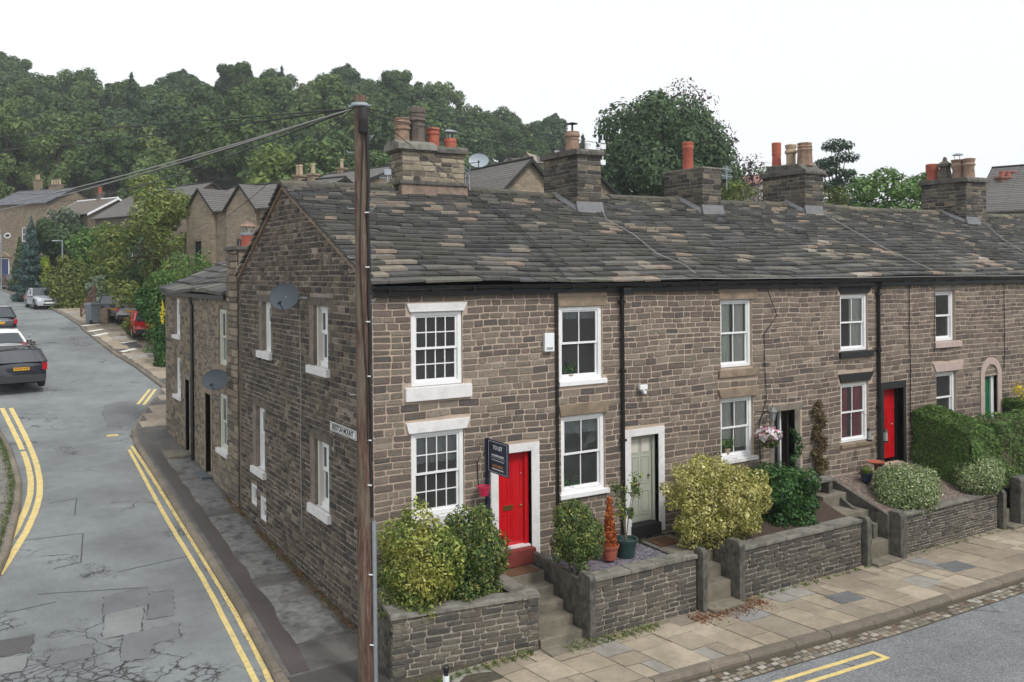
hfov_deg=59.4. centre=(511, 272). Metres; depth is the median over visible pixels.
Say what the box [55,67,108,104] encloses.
woodland tree
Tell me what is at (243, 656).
yellow lines
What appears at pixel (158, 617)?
patch edge
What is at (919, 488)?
shrub
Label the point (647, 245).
roof cable
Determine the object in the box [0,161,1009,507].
ground
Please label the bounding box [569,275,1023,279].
gutter
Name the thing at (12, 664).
road patch
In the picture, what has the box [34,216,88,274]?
tree
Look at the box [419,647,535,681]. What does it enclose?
weeds
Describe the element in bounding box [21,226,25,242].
window
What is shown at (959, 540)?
weeds
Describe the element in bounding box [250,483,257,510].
window
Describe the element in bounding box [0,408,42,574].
yellow lines
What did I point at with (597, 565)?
slate chippings
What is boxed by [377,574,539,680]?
garden wall
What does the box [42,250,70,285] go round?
shrub
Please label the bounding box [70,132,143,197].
woodland tree
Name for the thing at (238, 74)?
woodland tree
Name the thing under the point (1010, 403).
hedge
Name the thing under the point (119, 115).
woodland tree
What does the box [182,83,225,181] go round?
woodland tree
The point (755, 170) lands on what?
tree
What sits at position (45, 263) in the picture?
shrub
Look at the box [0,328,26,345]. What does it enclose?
parked car
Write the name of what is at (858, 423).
window
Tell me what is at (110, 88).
woodland tree
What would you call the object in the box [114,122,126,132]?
woodland tree
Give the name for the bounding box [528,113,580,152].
woodland tree
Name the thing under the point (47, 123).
woodland tree
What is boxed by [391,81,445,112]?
woodland tree
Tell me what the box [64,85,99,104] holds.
woodland tree
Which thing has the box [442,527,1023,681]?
flagstones
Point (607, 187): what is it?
stone house
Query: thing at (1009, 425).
hedge
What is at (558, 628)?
stone steps
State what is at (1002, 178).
chimney stack
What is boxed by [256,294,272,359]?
window
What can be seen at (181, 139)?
woodland tree
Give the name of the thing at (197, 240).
window
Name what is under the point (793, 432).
climbing plant
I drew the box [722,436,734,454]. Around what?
houseplant
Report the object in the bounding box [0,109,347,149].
overhead wire
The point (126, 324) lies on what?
shrub
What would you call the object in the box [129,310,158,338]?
parked car
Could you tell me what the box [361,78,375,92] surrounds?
woodland tree
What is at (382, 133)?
woodland tree
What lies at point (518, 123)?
woodland tree
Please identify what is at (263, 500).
window
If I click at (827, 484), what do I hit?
stone bench
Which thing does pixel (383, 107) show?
woodland tree
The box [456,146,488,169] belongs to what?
woodland tree
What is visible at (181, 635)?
patch edge
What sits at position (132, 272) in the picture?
shrub
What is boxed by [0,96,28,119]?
woodland tree
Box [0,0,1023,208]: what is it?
sky
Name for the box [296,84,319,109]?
woodland tree
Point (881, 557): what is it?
stone steps
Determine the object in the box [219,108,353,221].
overhead wire
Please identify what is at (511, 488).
door
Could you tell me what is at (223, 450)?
window
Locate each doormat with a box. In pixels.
[501,565,538,576]
[646,536,678,546]
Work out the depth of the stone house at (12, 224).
110.61 m
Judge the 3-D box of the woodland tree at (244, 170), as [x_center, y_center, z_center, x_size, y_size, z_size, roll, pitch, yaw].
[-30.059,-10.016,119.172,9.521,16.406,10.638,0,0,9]
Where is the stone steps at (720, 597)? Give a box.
[640,534,745,613]
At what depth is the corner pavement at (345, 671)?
15.96 m
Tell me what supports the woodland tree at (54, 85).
on the ground at (230, 181)
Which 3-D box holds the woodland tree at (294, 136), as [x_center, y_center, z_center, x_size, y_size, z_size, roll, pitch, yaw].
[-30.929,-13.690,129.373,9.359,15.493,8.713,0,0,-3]
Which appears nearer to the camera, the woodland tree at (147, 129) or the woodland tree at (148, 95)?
the woodland tree at (147, 129)
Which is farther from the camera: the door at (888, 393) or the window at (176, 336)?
the window at (176, 336)
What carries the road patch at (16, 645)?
on the side road at (118, 520)
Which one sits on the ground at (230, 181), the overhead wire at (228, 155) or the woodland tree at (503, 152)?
the woodland tree at (503, 152)
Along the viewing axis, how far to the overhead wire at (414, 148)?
18.53 m
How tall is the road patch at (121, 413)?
0.434 m
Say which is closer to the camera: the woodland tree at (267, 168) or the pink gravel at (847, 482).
the pink gravel at (847, 482)
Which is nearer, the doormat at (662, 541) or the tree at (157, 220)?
the doormat at (662, 541)
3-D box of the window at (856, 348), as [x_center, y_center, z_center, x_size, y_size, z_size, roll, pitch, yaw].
[9.290,1.339,24.447,1.458,1.950,0.270,0,0,-31]
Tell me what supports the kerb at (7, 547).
on the side road at (118, 520)
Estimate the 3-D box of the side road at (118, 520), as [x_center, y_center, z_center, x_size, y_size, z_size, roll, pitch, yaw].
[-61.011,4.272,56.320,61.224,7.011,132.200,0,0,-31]
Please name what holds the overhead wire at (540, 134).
attached to the telegraph pole
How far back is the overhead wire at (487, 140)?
19.73 m
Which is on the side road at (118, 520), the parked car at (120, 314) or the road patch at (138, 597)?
the road patch at (138, 597)
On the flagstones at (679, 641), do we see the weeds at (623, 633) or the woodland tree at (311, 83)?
the weeds at (623, 633)
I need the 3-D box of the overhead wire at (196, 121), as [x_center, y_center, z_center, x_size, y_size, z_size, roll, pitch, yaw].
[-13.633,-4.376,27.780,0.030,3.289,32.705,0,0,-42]
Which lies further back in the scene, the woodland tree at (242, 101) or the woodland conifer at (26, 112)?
the woodland conifer at (26, 112)
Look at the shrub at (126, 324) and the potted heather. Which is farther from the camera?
the shrub at (126, 324)
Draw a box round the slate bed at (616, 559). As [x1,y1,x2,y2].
[559,543,658,573]
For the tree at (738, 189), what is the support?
on the ground at (230, 181)
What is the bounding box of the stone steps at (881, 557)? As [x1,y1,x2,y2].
[816,488,901,567]
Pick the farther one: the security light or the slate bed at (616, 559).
the security light
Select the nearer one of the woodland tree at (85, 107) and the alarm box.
the alarm box
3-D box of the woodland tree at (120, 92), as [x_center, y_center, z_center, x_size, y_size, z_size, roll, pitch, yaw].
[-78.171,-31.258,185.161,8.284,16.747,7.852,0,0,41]
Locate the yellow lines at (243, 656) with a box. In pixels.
[128,389,272,681]
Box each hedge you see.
[910,404,1000,493]
[971,408,1023,487]
[1002,395,1023,413]
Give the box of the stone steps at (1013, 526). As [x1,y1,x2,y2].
[1007,508,1023,529]
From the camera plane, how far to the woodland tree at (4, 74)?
196.58 m
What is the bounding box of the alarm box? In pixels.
[543,333,553,351]
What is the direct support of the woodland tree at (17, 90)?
on the ground at (230, 181)
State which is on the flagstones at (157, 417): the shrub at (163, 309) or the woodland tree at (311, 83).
the shrub at (163, 309)
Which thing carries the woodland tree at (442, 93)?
on the ground at (230, 181)
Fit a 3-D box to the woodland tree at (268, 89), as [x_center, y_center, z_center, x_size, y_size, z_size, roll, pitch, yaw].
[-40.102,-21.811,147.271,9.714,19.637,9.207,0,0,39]
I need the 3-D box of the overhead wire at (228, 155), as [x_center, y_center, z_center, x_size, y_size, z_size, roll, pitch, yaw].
[-26.468,-5.399,55.281,0.034,5.547,92.497,0,0,-31]
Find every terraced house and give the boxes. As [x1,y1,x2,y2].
[234,106,561,628]
[380,122,715,554]
[499,142,830,511]
[664,200,932,476]
[693,142,1019,505]
[848,153,1023,397]
[855,214,1023,278]
[927,214,1023,277]
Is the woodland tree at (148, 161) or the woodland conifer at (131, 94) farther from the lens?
the woodland conifer at (131, 94)
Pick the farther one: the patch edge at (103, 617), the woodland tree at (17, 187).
the woodland tree at (17, 187)
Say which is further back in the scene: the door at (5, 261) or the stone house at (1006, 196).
the door at (5, 261)
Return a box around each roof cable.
[469,190,564,276]
[602,210,695,272]
[822,213,931,269]
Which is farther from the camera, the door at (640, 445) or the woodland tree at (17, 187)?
the woodland tree at (17, 187)
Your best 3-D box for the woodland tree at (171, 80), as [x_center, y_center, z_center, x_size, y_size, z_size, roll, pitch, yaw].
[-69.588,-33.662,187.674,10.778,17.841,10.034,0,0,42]
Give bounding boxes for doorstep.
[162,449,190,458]
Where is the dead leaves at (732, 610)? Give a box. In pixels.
[688,594,774,625]
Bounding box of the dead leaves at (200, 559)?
[137,454,269,676]
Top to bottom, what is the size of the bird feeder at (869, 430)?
0.786 m
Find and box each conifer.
[7,104,31,189]
[7,236,26,290]
[9,216,45,301]
[122,72,139,111]
[278,65,285,81]
[579,133,585,148]
[600,496,618,560]
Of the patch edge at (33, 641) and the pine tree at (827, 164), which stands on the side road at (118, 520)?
the patch edge at (33, 641)
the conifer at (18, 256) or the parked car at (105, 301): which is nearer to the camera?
the parked car at (105, 301)
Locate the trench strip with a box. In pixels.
[142,440,308,673]
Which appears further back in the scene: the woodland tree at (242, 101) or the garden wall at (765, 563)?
the woodland tree at (242, 101)
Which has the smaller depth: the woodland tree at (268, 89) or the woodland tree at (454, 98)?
the woodland tree at (268, 89)
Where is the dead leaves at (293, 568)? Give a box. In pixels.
[222,494,357,634]
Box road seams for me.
[2,333,186,638]
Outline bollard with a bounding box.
[443,665,448,681]
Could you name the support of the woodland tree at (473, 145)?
on the ground at (230, 181)
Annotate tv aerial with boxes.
[379,169,391,182]
[600,134,605,165]
[721,165,731,189]
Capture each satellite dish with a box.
[203,369,227,389]
[269,283,307,309]
[464,153,488,171]
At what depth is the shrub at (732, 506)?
19.68 m
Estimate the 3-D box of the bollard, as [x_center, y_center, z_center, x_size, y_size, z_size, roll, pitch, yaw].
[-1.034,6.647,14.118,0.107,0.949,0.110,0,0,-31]
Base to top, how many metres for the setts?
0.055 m
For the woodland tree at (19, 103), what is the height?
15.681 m
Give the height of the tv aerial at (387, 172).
0.604 m
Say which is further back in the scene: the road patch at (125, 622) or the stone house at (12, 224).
the stone house at (12, 224)
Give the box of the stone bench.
[804,475,835,496]
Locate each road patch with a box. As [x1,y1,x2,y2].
[0,635,34,655]
[0,654,28,674]
[46,643,93,665]
[102,586,149,615]
[102,605,143,639]
[103,401,141,426]
[120,622,179,660]
[147,590,174,618]
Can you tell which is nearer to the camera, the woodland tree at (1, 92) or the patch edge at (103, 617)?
the patch edge at (103, 617)
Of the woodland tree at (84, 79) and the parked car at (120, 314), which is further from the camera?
the woodland tree at (84, 79)
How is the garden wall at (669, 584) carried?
on the pavement at (485, 676)
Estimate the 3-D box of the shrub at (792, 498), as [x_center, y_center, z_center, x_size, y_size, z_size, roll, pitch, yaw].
[6.384,5.393,21.446,1.764,1.832,1.849,0,0,-31]
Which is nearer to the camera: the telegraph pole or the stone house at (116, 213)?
the telegraph pole
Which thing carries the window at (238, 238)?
in the stone house at (206, 229)
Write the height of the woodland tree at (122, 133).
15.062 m
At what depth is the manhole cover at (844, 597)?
19.25 m
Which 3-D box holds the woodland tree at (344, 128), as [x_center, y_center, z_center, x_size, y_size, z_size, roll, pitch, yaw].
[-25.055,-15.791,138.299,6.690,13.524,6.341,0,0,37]
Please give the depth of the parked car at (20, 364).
39.47 m
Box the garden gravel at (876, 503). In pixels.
[833,462,968,512]
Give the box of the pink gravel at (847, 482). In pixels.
[835,462,967,511]
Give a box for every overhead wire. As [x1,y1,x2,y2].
[0,108,352,136]
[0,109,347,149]
[0,109,351,204]
[1,112,343,209]
[16,109,352,194]
[41,109,353,200]
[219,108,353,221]
[367,108,821,165]
[368,109,467,188]
[368,114,745,172]
[369,109,568,151]
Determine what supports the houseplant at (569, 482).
on the terraced house at (622, 337)
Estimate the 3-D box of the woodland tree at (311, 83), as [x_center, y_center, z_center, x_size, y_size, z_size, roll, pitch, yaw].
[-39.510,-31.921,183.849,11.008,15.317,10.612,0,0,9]
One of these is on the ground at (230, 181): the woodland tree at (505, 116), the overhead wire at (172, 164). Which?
the woodland tree at (505, 116)
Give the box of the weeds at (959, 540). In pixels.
[907,524,1011,555]
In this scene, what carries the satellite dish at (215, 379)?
attached to the stone cottage at (217, 413)
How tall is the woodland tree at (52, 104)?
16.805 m
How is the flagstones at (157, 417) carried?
on the side pavement at (329, 650)
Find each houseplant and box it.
[562,359,577,375]
[564,473,579,487]
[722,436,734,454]
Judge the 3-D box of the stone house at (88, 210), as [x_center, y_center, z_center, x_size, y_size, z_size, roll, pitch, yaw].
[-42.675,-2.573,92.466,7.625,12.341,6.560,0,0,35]
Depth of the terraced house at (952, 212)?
33.44 m
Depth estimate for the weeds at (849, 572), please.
20.15 m
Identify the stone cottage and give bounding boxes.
[159,259,227,459]
[186,221,256,507]
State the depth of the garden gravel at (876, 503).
23.79 m
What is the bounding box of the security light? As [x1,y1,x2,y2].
[638,384,647,393]
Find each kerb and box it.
[0,288,289,681]
[0,429,21,575]
[632,569,1023,681]
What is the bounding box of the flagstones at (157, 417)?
[58,307,165,426]
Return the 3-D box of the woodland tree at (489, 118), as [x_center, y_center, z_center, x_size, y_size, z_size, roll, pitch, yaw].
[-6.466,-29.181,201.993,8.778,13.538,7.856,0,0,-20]
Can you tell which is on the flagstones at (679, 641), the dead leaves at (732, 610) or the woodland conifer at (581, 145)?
the dead leaves at (732, 610)
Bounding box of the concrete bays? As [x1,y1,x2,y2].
[163,454,344,643]
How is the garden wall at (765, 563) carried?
on the pavement at (485, 676)
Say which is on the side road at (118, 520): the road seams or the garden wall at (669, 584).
the road seams
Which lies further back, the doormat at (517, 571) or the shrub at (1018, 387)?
the shrub at (1018, 387)
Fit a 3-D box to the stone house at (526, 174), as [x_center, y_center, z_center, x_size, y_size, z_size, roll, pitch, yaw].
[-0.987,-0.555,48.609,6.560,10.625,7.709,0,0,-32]
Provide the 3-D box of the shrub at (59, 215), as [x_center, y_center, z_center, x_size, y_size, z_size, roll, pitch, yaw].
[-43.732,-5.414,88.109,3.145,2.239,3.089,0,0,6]
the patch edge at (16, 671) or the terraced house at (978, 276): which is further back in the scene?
the terraced house at (978, 276)
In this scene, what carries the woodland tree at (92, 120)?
on the ground at (230, 181)
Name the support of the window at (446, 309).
in the terraced house at (460, 374)
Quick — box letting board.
[485,437,508,551]
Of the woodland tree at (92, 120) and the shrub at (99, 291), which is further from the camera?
the woodland tree at (92, 120)
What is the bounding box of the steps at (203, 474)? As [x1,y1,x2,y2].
[195,470,211,479]
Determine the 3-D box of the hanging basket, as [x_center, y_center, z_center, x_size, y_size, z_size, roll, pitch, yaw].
[6.310,3.871,22.025,0.711,0.925,0.691,0,0,6]
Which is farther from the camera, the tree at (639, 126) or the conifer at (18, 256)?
the conifer at (18, 256)
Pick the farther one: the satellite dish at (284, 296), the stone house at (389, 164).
the stone house at (389, 164)
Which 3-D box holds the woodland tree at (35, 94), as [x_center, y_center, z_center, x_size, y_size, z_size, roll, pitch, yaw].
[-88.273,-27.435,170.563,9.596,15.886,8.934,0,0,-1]
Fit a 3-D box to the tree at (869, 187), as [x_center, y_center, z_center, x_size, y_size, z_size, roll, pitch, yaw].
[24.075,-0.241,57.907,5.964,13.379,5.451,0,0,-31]
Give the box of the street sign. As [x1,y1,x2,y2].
[330,421,356,440]
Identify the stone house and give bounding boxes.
[0,174,92,277]
[46,187,121,261]
[90,176,222,276]
[184,163,352,273]
[319,159,389,183]
[388,162,467,181]
[465,156,543,191]
[503,152,543,166]
[601,175,619,194]
[737,174,762,200]
[986,164,1023,213]
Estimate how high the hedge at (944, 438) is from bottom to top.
2.400 m
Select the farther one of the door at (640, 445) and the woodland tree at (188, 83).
the woodland tree at (188, 83)
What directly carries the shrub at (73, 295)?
on the ground at (230, 181)
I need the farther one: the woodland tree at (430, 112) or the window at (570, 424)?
the woodland tree at (430, 112)
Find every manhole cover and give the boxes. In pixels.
[825,591,865,603]
[936,560,975,571]
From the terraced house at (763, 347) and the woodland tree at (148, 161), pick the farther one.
the woodland tree at (148, 161)
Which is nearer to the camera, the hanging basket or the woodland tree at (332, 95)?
the hanging basket
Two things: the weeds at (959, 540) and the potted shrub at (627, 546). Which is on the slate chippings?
the potted shrub at (627, 546)
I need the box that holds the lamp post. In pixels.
[0,235,1,294]
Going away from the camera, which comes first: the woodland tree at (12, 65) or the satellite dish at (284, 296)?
the satellite dish at (284, 296)
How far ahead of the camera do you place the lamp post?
89.98 m
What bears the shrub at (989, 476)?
on the garden soil
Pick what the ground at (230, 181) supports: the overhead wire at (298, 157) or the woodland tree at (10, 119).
the woodland tree at (10, 119)
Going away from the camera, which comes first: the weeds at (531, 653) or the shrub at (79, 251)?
the weeds at (531, 653)
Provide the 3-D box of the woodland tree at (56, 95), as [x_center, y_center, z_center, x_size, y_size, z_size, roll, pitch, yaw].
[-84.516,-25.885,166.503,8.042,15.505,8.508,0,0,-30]
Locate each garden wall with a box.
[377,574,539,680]
[532,541,707,642]
[678,515,871,600]
[826,475,1006,559]
[1010,475,1023,524]
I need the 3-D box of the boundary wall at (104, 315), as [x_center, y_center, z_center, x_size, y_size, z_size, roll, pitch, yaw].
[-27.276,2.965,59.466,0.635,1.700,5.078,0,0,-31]
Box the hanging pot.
[477,458,490,496]
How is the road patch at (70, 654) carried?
on the side road at (118, 520)
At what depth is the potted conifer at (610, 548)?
18.61 m
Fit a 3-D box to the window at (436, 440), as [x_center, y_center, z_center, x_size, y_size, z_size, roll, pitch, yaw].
[-1.476,3.987,17.859,1.460,2.110,0.255,0,0,-31]
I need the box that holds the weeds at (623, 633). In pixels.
[562,617,663,651]
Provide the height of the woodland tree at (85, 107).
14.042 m
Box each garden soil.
[399,578,504,606]
[674,498,845,542]
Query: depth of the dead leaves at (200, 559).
21.74 m
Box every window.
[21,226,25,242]
[172,299,180,339]
[172,357,180,400]
[195,238,201,267]
[215,309,228,370]
[215,394,228,458]
[236,236,240,245]
[250,396,267,479]
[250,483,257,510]
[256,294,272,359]
[259,496,266,526]
[306,297,331,377]
[307,427,332,524]
[405,302,471,401]
[406,417,472,531]
[558,295,606,386]
[559,400,609,499]
[718,291,759,377]
[718,386,758,463]
[838,286,873,358]
[838,371,875,448]
[932,285,961,347]
[932,361,963,410]
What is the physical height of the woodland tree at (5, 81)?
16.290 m
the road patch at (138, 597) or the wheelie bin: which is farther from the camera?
the wheelie bin
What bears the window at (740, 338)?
in the terraced house at (763, 347)
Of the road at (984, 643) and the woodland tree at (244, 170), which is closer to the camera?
the road at (984, 643)
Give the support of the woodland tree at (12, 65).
on the ground at (230, 181)
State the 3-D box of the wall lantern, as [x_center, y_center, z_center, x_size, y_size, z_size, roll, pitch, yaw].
[6.444,3.535,22.375,0.225,0.473,0.418,0,0,-31]
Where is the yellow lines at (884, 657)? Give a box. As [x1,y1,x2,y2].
[771,651,889,681]
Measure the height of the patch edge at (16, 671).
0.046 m
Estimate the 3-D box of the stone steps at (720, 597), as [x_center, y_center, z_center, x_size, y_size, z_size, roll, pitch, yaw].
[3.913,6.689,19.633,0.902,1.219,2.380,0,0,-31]
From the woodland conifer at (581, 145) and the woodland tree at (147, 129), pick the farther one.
the woodland conifer at (581, 145)
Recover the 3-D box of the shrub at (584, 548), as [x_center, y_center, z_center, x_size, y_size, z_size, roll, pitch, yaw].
[1.262,5.276,17.843,1.157,1.644,1.088,0,0,-31]
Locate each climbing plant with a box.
[788,427,804,487]
[810,399,828,475]
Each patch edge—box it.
[0,634,34,656]
[0,654,28,674]
[46,643,94,666]
[100,608,144,639]
[119,623,182,660]
[146,590,174,619]
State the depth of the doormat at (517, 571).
18.31 m
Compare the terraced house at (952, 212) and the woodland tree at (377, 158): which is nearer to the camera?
the terraced house at (952, 212)
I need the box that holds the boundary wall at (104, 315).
[99,308,109,323]
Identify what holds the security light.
attached to the terraced house at (622, 337)
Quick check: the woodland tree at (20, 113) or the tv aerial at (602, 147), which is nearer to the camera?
the tv aerial at (602, 147)
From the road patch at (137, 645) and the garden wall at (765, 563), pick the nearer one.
the road patch at (137, 645)
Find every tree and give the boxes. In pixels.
[0,51,32,77]
[0,70,10,81]
[0,73,21,98]
[0,86,4,100]
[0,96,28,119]
[0,101,36,199]
[1,125,38,191]
[2,76,36,98]
[9,72,66,95]
[9,96,37,114]
[15,180,18,191]
[21,123,86,193]
[22,134,92,186]
[24,112,79,136]
[29,86,71,104]
[31,91,81,118]
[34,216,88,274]
[41,91,72,110]
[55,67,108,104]
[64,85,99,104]
[69,111,117,198]
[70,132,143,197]
[71,100,107,116]
[85,172,191,309]
[90,130,129,193]
[97,79,138,109]
[100,106,135,125]
[107,79,141,110]
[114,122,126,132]
[116,149,172,196]
[117,155,197,199]
[120,169,176,198]
[123,125,167,138]
[125,93,183,139]
[130,87,185,111]
[135,132,193,175]
[136,84,174,97]
[153,68,190,89]
[167,105,222,182]
[170,74,213,96]
[170,94,193,180]
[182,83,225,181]
[188,116,245,186]
[212,61,256,98]
[218,108,290,167]
[223,87,274,123]
[237,135,300,183]
[238,77,294,115]
[244,143,306,184]
[248,76,299,109]
[259,68,297,88]
[278,103,329,140]
[280,125,318,146]
[281,136,348,179]
[290,129,354,169]
[296,78,324,100]
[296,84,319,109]
[303,72,353,129]
[325,63,364,88]
[328,125,350,136]
[336,101,387,148]
[345,83,368,100]
[348,149,391,169]
[353,109,431,151]
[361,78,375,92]
[365,70,412,101]
[366,91,400,112]
[370,101,387,116]
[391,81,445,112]
[400,102,453,141]
[423,100,453,127]
[424,81,455,117]
[432,81,466,119]
[442,119,496,163]
[451,112,488,136]
[453,103,495,163]
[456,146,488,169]
[483,105,520,162]
[485,115,499,127]
[491,123,527,161]
[508,117,533,140]
[513,136,551,157]
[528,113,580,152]
[592,87,746,199]
[655,77,764,201]
[721,179,760,200]
[736,164,768,177]
[813,138,873,206]
[823,184,856,205]
[841,166,921,209]
[901,172,938,209]
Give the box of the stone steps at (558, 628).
[500,564,594,657]
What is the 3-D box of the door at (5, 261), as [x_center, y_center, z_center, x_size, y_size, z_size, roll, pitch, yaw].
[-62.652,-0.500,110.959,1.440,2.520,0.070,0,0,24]
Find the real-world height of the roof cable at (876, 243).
1.950 m
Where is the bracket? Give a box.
[465,171,469,189]
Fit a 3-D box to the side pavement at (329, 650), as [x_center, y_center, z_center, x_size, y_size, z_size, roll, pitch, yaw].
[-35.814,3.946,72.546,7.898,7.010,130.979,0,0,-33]
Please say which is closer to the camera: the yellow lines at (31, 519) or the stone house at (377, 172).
the yellow lines at (31, 519)
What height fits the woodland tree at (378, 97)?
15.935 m
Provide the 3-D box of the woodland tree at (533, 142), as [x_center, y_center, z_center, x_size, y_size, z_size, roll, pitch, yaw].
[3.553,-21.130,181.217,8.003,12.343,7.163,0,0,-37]
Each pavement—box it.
[0,285,383,676]
[0,439,15,553]
[286,639,658,681]
[399,636,664,681]
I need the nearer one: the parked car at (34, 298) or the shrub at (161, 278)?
the shrub at (161, 278)
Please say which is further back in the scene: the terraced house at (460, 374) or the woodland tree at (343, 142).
the woodland tree at (343, 142)
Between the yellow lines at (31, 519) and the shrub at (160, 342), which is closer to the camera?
the yellow lines at (31, 519)
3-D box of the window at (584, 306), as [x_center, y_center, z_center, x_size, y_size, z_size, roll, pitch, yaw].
[1.519,1.488,19.714,1.300,1.940,0.230,0,0,-31]
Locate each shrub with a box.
[39,255,50,287]
[41,254,104,308]
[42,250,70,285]
[46,278,90,309]
[47,206,82,226]
[64,224,128,285]
[85,275,110,302]
[107,228,162,279]
[109,261,148,320]
[121,314,139,336]
[132,286,164,323]
[142,269,184,352]
[150,305,165,367]
[160,300,164,323]
[161,248,214,283]
[377,495,469,626]
[431,503,512,601]
[549,498,605,574]
[608,471,642,558]
[659,452,773,550]
[741,461,821,528]
[869,461,942,517]
[950,455,1007,497]
[1011,382,1023,399]
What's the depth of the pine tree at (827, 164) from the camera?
77.36 m
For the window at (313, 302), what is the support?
in the terraced house at (460, 374)
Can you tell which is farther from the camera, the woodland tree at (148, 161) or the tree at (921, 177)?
the woodland tree at (148, 161)
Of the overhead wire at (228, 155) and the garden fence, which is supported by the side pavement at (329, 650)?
the garden fence
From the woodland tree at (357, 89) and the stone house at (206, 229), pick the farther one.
the woodland tree at (357, 89)
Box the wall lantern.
[764,405,777,422]
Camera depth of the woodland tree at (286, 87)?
178.57 m
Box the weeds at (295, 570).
[222,492,357,637]
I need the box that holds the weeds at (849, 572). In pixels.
[745,565,874,600]
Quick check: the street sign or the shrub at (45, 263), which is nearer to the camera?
the street sign
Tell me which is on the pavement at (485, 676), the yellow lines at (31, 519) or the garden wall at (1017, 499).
the garden wall at (1017, 499)
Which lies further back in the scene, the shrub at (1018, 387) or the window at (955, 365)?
the shrub at (1018, 387)
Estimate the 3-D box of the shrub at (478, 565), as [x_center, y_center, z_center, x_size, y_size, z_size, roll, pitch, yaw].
[-0.820,5.338,16.898,1.577,2.018,1.538,0,0,-31]
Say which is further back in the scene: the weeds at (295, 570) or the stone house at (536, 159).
the stone house at (536, 159)
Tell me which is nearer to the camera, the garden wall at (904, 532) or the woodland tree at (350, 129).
the garden wall at (904, 532)
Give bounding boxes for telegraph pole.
[347,95,377,681]
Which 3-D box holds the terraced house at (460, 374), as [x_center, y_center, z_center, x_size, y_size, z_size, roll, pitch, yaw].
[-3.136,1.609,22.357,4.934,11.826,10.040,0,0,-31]
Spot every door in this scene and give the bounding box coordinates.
[2,258,8,274]
[499,452,522,546]
[631,435,650,522]
[774,414,777,472]
[884,388,893,457]
[985,376,989,418]
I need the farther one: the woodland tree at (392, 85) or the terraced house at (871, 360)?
the woodland tree at (392, 85)
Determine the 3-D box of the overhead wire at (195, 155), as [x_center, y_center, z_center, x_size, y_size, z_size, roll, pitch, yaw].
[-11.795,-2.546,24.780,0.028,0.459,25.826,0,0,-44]
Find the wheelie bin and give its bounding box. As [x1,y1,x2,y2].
[84,303,101,323]
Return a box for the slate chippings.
[545,543,665,575]
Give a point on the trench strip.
(287, 648)
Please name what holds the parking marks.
on the side pavement at (329, 650)
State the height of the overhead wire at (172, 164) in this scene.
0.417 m
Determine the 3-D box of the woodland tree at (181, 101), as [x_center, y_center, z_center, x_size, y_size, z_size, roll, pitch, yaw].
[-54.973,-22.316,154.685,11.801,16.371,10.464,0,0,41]
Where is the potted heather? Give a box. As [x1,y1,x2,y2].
[859,466,872,482]
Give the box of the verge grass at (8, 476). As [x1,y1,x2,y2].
[0,437,15,549]
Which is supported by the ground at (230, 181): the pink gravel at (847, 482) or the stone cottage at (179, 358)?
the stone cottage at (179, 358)
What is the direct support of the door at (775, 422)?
in the terraced house at (763, 347)
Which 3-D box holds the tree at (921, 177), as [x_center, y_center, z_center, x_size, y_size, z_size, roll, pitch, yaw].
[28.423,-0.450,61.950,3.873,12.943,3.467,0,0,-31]
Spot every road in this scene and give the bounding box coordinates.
[0,290,273,681]
[738,593,1023,681]
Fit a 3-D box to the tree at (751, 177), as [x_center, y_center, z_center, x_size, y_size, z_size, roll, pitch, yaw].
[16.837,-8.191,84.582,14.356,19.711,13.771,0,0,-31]
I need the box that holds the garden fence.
[80,284,95,316]
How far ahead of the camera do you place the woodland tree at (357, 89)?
179.28 m
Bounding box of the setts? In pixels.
[693,582,1023,681]
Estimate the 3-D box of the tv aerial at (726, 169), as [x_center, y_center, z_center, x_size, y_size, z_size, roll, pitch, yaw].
[6.890,-3.043,28.797,0.034,0.772,0.668,0,0,43]
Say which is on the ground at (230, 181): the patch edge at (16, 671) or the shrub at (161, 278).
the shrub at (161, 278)
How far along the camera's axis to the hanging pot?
18.00 m
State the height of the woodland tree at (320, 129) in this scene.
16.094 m
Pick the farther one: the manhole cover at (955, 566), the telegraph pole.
the manhole cover at (955, 566)
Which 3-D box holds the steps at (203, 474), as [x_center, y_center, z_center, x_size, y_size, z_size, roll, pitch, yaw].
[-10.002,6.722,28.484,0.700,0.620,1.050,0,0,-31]
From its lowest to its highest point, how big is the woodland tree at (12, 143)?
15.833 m
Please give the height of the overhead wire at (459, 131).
0.238 m
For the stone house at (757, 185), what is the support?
on the ground at (230, 181)
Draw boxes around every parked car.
[0,274,14,289]
[0,304,17,327]
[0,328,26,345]
[0,333,47,385]
[24,288,60,308]
[97,294,125,316]
[115,298,136,322]
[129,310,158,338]
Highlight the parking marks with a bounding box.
[81,324,137,351]
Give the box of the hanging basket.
[754,411,782,448]
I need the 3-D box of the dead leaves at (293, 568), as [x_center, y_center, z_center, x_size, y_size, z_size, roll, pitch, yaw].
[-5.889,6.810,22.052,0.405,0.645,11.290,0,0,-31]

